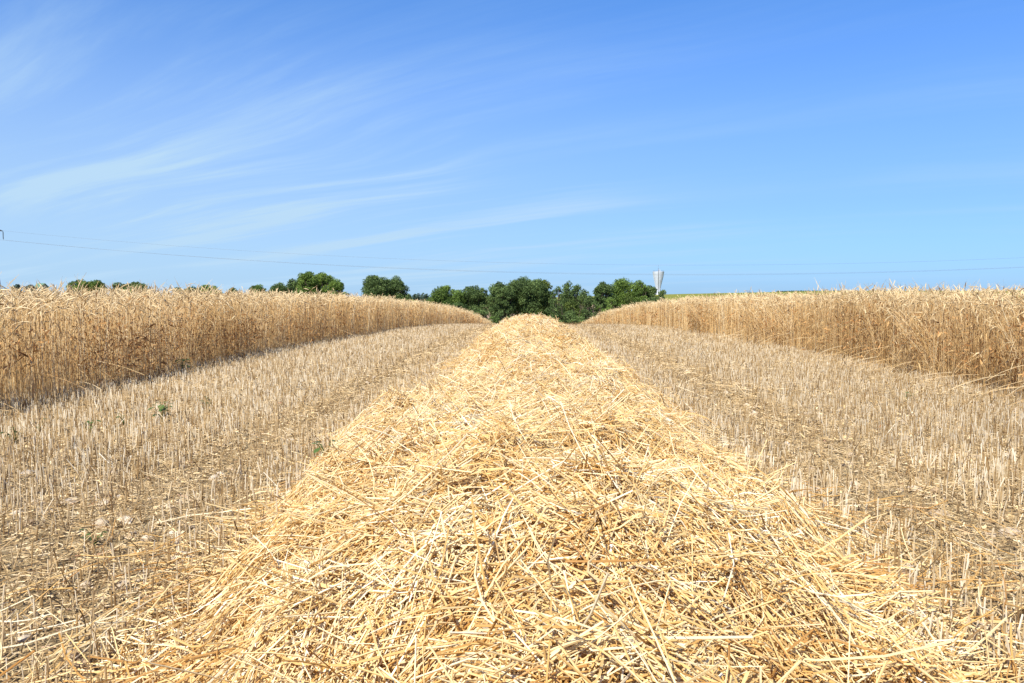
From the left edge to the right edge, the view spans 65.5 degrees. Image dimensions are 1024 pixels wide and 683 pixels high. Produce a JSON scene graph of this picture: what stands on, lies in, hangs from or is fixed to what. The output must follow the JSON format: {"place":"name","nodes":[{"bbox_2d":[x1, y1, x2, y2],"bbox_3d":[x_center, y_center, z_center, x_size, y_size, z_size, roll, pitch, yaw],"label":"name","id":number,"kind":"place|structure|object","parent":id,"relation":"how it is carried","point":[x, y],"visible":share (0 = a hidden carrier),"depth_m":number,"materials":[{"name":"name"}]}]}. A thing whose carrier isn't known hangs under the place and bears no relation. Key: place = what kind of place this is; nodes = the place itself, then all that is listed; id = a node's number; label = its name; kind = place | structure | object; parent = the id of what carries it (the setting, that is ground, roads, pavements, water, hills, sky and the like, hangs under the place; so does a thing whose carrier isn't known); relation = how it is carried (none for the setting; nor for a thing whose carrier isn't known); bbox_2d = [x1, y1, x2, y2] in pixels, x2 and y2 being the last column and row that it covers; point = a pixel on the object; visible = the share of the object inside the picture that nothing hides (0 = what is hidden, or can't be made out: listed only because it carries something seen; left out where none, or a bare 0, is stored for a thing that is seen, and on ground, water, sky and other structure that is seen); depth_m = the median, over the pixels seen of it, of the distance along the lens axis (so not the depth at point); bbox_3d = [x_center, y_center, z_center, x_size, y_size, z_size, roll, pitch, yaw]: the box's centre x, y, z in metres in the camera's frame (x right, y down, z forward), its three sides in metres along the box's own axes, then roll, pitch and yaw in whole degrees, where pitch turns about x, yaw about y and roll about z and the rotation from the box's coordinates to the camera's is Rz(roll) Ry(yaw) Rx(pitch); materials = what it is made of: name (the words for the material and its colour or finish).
{"place":"outdoors","nodes":[
{"label":"outdoors","id":0,"kind":"place"},
{"bbox_2d":[34,283,48,295],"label":"barn","id":1,"kind":"structure","parent":0,"point":[43,285],"depth_m":425.93,"materials":[{"name":"white"}]},
{"bbox_2d":[0,291,1023,682],"bbox_3d":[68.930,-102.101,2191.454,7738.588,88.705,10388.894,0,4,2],"label":"ground","id":2,"kind":"structure","parent":0,"point":[234,479],"depth_m":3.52,"materials":[{"name":"beige plant"}]},
{"bbox_2d":[0,427,23,443],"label":"weed plant","id":3,"kind":"object","parent":2,"relation":"on","point":[11,435],"visible":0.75,"depth_m":4.90,"materials":[{"name":"green plant"}]},
{"bbox_2d":[12,284,21,295],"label":"broadleaf tree","id":4,"kind":"object","parent":2,"relation":"on","point":[17,286],"visible":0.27,"depth_m":335.08,"materials":[{"name":"green plant"}]},
{"bbox_2d":[22,284,35,301],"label":"broadleaf tree","id":5,"kind":"object","parent":2,"relation":"on","point":[30,286],"visible":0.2,"depth_m":335.25,"materials":[{"name":"green plant"}]},
{"bbox_2d":[60,497,78,504],"bbox_3d":[-1.998,0.726,3.602,0.079,0.034,0.075,0,4,2],"label":"stone","id":6,"kind":"object","parent":2,"relation":"on","point":[69,499],"visible":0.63,"depth_m":3.59,"materials":[{"name":"stone"}]},
{"bbox_2d":[66,279,91,293],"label":"broadleaf tree","id":7,"kind":"object","parent":2,"relation":"on","point":[76,283],"visible":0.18,"depth_m":252.59,"materials":[{"name":"green plant"}]},
{"bbox_2d":[76,580,92,589],"bbox_3d":[-1.383,0.792,2.571,0.051,0.037,0.046,-2,4,-24],"label":"stone","id":8,"kind":"object","parent":2,"relation":"on","point":[90,585],"visible":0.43,"depth_m":2.56,"materials":[{"name":"stone"}]},
{"bbox_2d":[79,529,107,544],"bbox_3d":[-1.566,0.732,2.981,0.096,0.075,0.069,-2,4,-27],"label":"weed plant","id":9,"kind":"object","parent":2,"relation":"on","point":[96,542],"visible":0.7,"depth_m":2.98,"materials":[{"name":"green plant"}]},
{"bbox_2d":[86,420,100,432],"bbox_3d":[-2.792,0.573,5.277,0.115,0.106,0.085,2,4,30],"label":"weed plant","id":10,"kind":"object","parent":2,"relation":"on","point":[91,422],"visible":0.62,"depth_m":5.28,"materials":[{"name":"green plant"}]},
{"bbox_2d":[86,279,106,293],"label":"broadleaf tree","id":11,"kind":"object","parent":2,"relation":"on","point":[99,283],"visible":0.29,"depth_m":254.48,"materials":[{"name":"green plant"}]},
{"bbox_2d":[109,282,129,294],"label":"broadleaf tree","id":12,"kind":"object","parent":2,"relation":"on","point":[120,285],"visible":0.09,"depth_m":258.00,"materials":[{"name":"green plant"}]},
{"bbox_2d":[111,580,131,589],"bbox_3d":[-1.258,0.787,2.554,0.060,0.035,0.055,0,4,2],"label":"stone","id":13,"kind":"object","parent":2,"relation":"on","point":[119,584],"visible":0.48,"depth_m":2.54,"materials":[{"name":"stone"}]},
{"bbox_2d":[123,531,137,538],"bbox_3d":[-1.485,0.760,3.108,0.046,0.037,0.057,0,4,2],"label":"stone","id":14,"kind":"object","parent":2,"relation":"on","point":[135,532],"visible":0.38,"depth_m":3.09,"materials":[{"name":"stone"}]},
{"bbox_2d":[124,281,148,293],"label":"broadleaf tree","id":15,"kind":"object","parent":2,"relation":"on","point":[134,284],"visible":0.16,"depth_m":251.67,"materials":[{"name":"green plant"}]},
{"bbox_2d":[148,400,172,421],"bbox_3d":[-2.495,0.507,5.706,0.139,0.166,0.183,1,4,18],"label":"weed plant","id":16,"kind":"object","parent":2,"relation":"on","point":[161,409],"visible":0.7,"depth_m":5.69,"materials":[{"name":"green plant"}]},
{"bbox_2d":[171,551,193,563],"bbox_3d":[-1.158,0.765,2.797,0.083,0.060,0.068,0,4,2],"label":"stone","id":17,"kind":"object","parent":2,"relation":"on","point":[187,556],"visible":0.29,"depth_m":2.78,"materials":[{"name":"stone"}]},
{"bbox_2d":[175,359,189,368],"bbox_3d":[-3.701,0.288,9.007,0.174,0.195,0.183,0,4,2],"label":"weed plant","id":18,"kind":"object","parent":2,"relation":"on","point":[182,365],"visible":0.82,"depth_m":8.98,"materials":[{"name":"green plant"}]},
{"bbox_2d":[183,285,196,300],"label":"broadleaf tree","id":19,"kind":"object","parent":2,"relation":"on","point":[193,287],"visible":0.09,"depth_m":251.77,"materials":[{"name":"green plant"}]},
{"bbox_2d":[199,285,222,293],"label":"broadleaf tree","id":20,"kind":"object","parent":2,"relation":"on","point":[206,288],"visible":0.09,"depth_m":250.83,"materials":[{"name":"green plant"}]},
{"bbox_2d":[0,271,490,415],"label":"standing wheat","id":21,"kind":"object","parent":2,"relation":"on","point":[165,329],"visible":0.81,"depth_m":9.11,"materials":[{"name":"yellow plant"}]},
{"bbox_2d":[248,284,266,295],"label":"broadleaf tree","id":22,"kind":"object","parent":2,"relation":"on","point":[258,287],"visible":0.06,"depth_m":160.86,"materials":[{"name":"green plant"}]},
{"bbox_2d":[267,282,289,293],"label":"broadleaf tree","id":23,"kind":"object","parent":2,"relation":"on","point":[282,287],"visible":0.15,"depth_m":157.71,"materials":[{"name":"green plant"}]},
{"bbox_2d":[285,278,298,295],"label":"broadleaf tree","id":24,"kind":"object","parent":2,"relation":"on","point":[291,285],"visible":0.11,"depth_m":162.37,"materials":[{"name":"green plant"}]},
{"bbox_2d":[295,271,318,295],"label":"broadleaf tree","id":25,"kind":"object","parent":2,"relation":"on","point":[307,280],"visible":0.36,"depth_m":157.89,"materials":[{"name":"green plant"}]},
{"bbox_2d":[315,272,334,295],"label":"broadleaf tree","id":26,"kind":"object","parent":2,"relation":"on","point":[324,279],"visible":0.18,"depth_m":159.62,"materials":[{"name":"green plant"}]},
{"bbox_2d":[327,279,343,296],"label":"broadleaf tree","id":27,"kind":"object","parent":2,"relation":"on","point":[336,286],"visible":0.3,"depth_m":157.07,"materials":[{"name":"green plant"}]},
{"bbox_2d":[360,275,389,300],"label":"broadleaf tree","id":28,"kind":"object","parent":2,"relation":"on","point":[374,285],"visible":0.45,"depth_m":149.28,"materials":[{"name":"green plant"}]},
{"bbox_2d":[385,275,409,300],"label":"broadleaf tree","id":29,"kind":"object","parent":2,"relation":"on","point":[398,288],"visible":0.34,"depth_m":151.43,"materials":[{"name":"green plant"}]},
{"bbox_2d":[405,293,411,301],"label":"broadleaf tree","id":30,"kind":"object","parent":2,"relation":"on","point":[408,296],"visible":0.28,"depth_m":149.20,"materials":[{"name":"green plant"}]},
{"bbox_2d":[412,292,429,301],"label":"broadleaf tree","id":31,"kind":"object","parent":2,"relation":"on","point":[420,297],"visible":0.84,"depth_m":379.80,"materials":[{"name":"green plant"}]},
{"bbox_2d":[427,285,466,309],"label":"broadleaf tree","id":32,"kind":"object","parent":2,"relation":"on","point":[445,294],"visible":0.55,"depth_m":148.24,"materials":[{"name":"green plant"}]},
{"bbox_2d":[450,302,469,310],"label":"hedge bush","id":33,"kind":"object","parent":2,"relation":"on","point":[457,305],"visible":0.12,"depth_m":140.41,"materials":[{"name":"green plant"}]},
{"bbox_2d":[462,285,490,319],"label":"broadleaf tree","id":34,"kind":"object","parent":2,"relation":"on","point":[476,298],"visible":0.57,"depth_m":151.43,"materials":[{"name":"green plant"}]},
{"bbox_2d":[471,308,488,317],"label":"hedge bush","id":35,"kind":"object","parent":2,"relation":"on","point":[474,311],"visible":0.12,"depth_m":135.88,"materials":[{"name":"green plant"}]},
{"bbox_2d":[487,316,500,323],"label":"hedge bush","id":36,"kind":"object","parent":2,"relation":"on","point":[495,320],"visible":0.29,"depth_m":132.82,"materials":[{"name":"green plant"}]},
{"bbox_2d":[487,281,516,318],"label":"broadleaf tree","id":37,"kind":"object","parent":2,"relation":"on","point":[502,297],"visible":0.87,"depth_m":146.75,"materials":[{"name":"green plant"}]},
{"bbox_2d":[493,310,510,321],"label":"hedge bush","id":38,"kind":"object","parent":2,"relation":"on","point":[500,314],"visible":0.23,"depth_m":137.91,"materials":[{"name":"green plant"}]},
{"bbox_2d":[0,313,1023,682],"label":"straw windrow","id":39,"kind":"object","parent":2,"relation":"on","point":[530,497],"visible":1,"depth_m":1.95,"materials":[{"name":"beige plant"}]},
{"bbox_2d":[311,440,338,459],"bbox_3d":[-0.973,0.573,4.127,0.132,0.128,0.170,-1,4,-20],"label":"weed plant","id":40,"kind":"object","parent":39,"relation":"on","point":[316,450],"visible":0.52,"depth_m":4.11,"materials":[{"name":"green plant"}]},
{"bbox_2d":[0,323,1023,682],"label":"stubble","id":41,"kind":"object","parent":2,"relation":"on","point":[236,387],"visible":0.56,"depth_m":5.34,"materials":[{"name":"beige plant"}]},
{"bbox_2d":[0,355,1023,670],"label":"pebbles","id":42,"kind":"object","parent":2,"relation":"on","point":[98,523],"visible":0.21,"depth_m":3.60,"materials":[{"name":"stone"}]},
{"bbox_2d":[507,276,549,315],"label":"broadleaf tree","id":43,"kind":"object","parent":2,"relation":"on","point":[531,296],"visible":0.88,"depth_m":149.17,"materials":[{"name":"green plant"}]},
{"bbox_2d":[534,309,549,316],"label":"hedge bush","id":44,"kind":"object","parent":2,"relation":"on","point":[539,311],"visible":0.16,"depth_m":138.41,"materials":[{"name":"green plant"}]},
{"bbox_2d":[541,279,554,315],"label":"broadleaf tree","id":45,"kind":"object","parent":2,"relation":"on","point":[548,286],"visible":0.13,"depth_m":154.25,"materials":[{"name":"green plant"}]},
{"bbox_2d":[544,298,567,320],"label":"hedge bush","id":46,"kind":"object","parent":2,"relation":"on","point":[558,311],"visible":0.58,"depth_m":140.28,"materials":[{"name":"green plant"}]},
{"bbox_2d":[548,286,566,316],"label":"broadleaf tree","id":47,"kind":"object","parent":2,"relation":"on","point":[555,292],"visible":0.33,"depth_m":148.31,"materials":[{"name":"green plant"}]},
{"bbox_2d":[560,281,573,310],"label":"broadleaf tree","id":48,"kind":"object","parent":2,"relation":"on","point":[566,290],"visible":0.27,"depth_m":149.92,"materials":[{"name":"green plant"}]},
{"bbox_2d":[562,310,584,323],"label":"hedge bush","id":49,"kind":"object","parent":2,"relation":"on","point":[571,317],"visible":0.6,"depth_m":135.29,"materials":[{"name":"green plant"}]},
{"bbox_2d":[571,284,580,308],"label":"broadleaf tree","id":50,"kind":"object","parent":2,"relation":"on","point":[575,289],"visible":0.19,"depth_m":152.91,"materials":[{"name":"green plant"}]},
{"bbox_2d":[557,297,595,323],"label":"hedge bush","id":51,"kind":"object","parent":2,"relation":"on","point":[571,304],"visible":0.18,"depth_m":142.36,"materials":[{"name":"green plant"}]},
{"bbox_2d":[577,289,591,314],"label":"broadleaf tree","id":52,"kind":"object","parent":2,"relation":"on","point":[582,294],"visible":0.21,"depth_m":149.07,"materials":[{"name":"green plant"}]},
{"bbox_2d":[581,295,602,321],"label":"hedge bush","id":53,"kind":"object","parent":2,"relation":"on","point":[588,302],"visible":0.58,"depth_m":139.16,"materials":[{"name":"green plant"}]},
{"bbox_2d":[591,281,615,314],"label":"broadleaf tree","id":54,"kind":"object","parent":2,"relation":"on","point":[601,289],"visible":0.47,"depth_m":147.42,"materials":[{"name":"green plant"}]},
{"bbox_2d":[596,297,620,314],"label":"hedge bush","id":55,"kind":"object","parent":2,"relation":"on","point":[609,301],"visible":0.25,"depth_m":141.01,"materials":[{"name":"green plant"}]},
{"bbox_2d":[610,277,634,307],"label":"broadleaf tree","id":56,"kind":"object","parent":2,"relation":"on","point":[621,287],"visible":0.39,"depth_m":151.33,"materials":[{"name":"green plant"}]},
{"bbox_2d":[617,296,641,308],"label":"hedge bush","id":57,"kind":"object","parent":2,"relation":"on","point":[629,300],"visible":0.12,"depth_m":142.30,"materials":[{"name":"green plant"}]},
{"bbox_2d":[629,280,648,302],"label":"broadleaf tree","id":58,"kind":"object","parent":2,"relation":"on","point":[640,290],"visible":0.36,"depth_m":148.47,"materials":[{"name":"green plant"}]},
{"bbox_2d":[641,296,657,303],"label":"hedge bush","id":59,"kind":"object","parent":2,"relation":"on","point":[652,299],"visible":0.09,"depth_m":141.61,"materials":[{"name":"green plant"}]},
{"bbox_2d":[647,285,659,300],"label":"broadleaf tree","id":60,"kind":"object","parent":2,"relation":"on","point":[652,292],"visible":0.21,"depth_m":150.05,"materials":[{"name":"green plant"}]},
{"bbox_2d":[653,268,663,294],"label":"water tower","id":61,"kind":"structure","parent":2,"relation":"on","point":[658,275],"depth_m":1086.64,"materials":[{"name":"concrete"}]},
{"bbox_2d":[658,289,665,299],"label":"broadleaf tree","id":62,"kind":"object","parent":2,"relation":"on","point":[662,293],"visible":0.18,"depth_m":145.69,"materials":[{"name":"green plant"}]},
{"bbox_2d":[580,278,1023,408],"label":"standing wheat","id":63,"kind":"object","parent":2,"relation":"on","point":[883,324],"visible":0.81,"depth_m":10.02,"materials":[{"name":"yellow plant"}]},
{"bbox_2d":[776,290,943,291],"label":"distant woodland","id":64,"kind":"object","parent":2,"relation":"on","point":[812,290],"visible":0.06,"depth_m":747.01,"materials":[{"name":"green plant"}]},
{"bbox_2d":[928,509,949,516],"bbox_3d":[1.813,0.734,3.377,0.087,0.041,0.067,0,4,2],"label":"stone","id":65,"kind":"object","parent":2,"relation":"on","point":[943,513],"visible":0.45,"depth_m":3.36,"materials":[{"name":"stone"}]},
{"bbox_2d":[998,527,1022,537],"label":"stone","id":66,"kind":"object","parent":2,"relation":"on","point":[1011,532],"visible":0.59,"depth_m":3.07,"materials":[{"name":"stone"}]},
{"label":"pylon","id":67,"kind":"object","parent":2,"relation":"on","visible":0},
{"bbox_2d":[6,240,1010,273],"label":"power cable","id":68,"kind":"object","parent":67,"relation":"attached to","point":[497,271],"visible":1,"depth_m":193.82,"materials":[{"name":"metal"}]},
{"bbox_2d":[0,0,1023,296],"label":"sky","id":69,"kind":"structure","parent":0,"point":[716,146],"materials":[{"name":"blue"}]}
]}

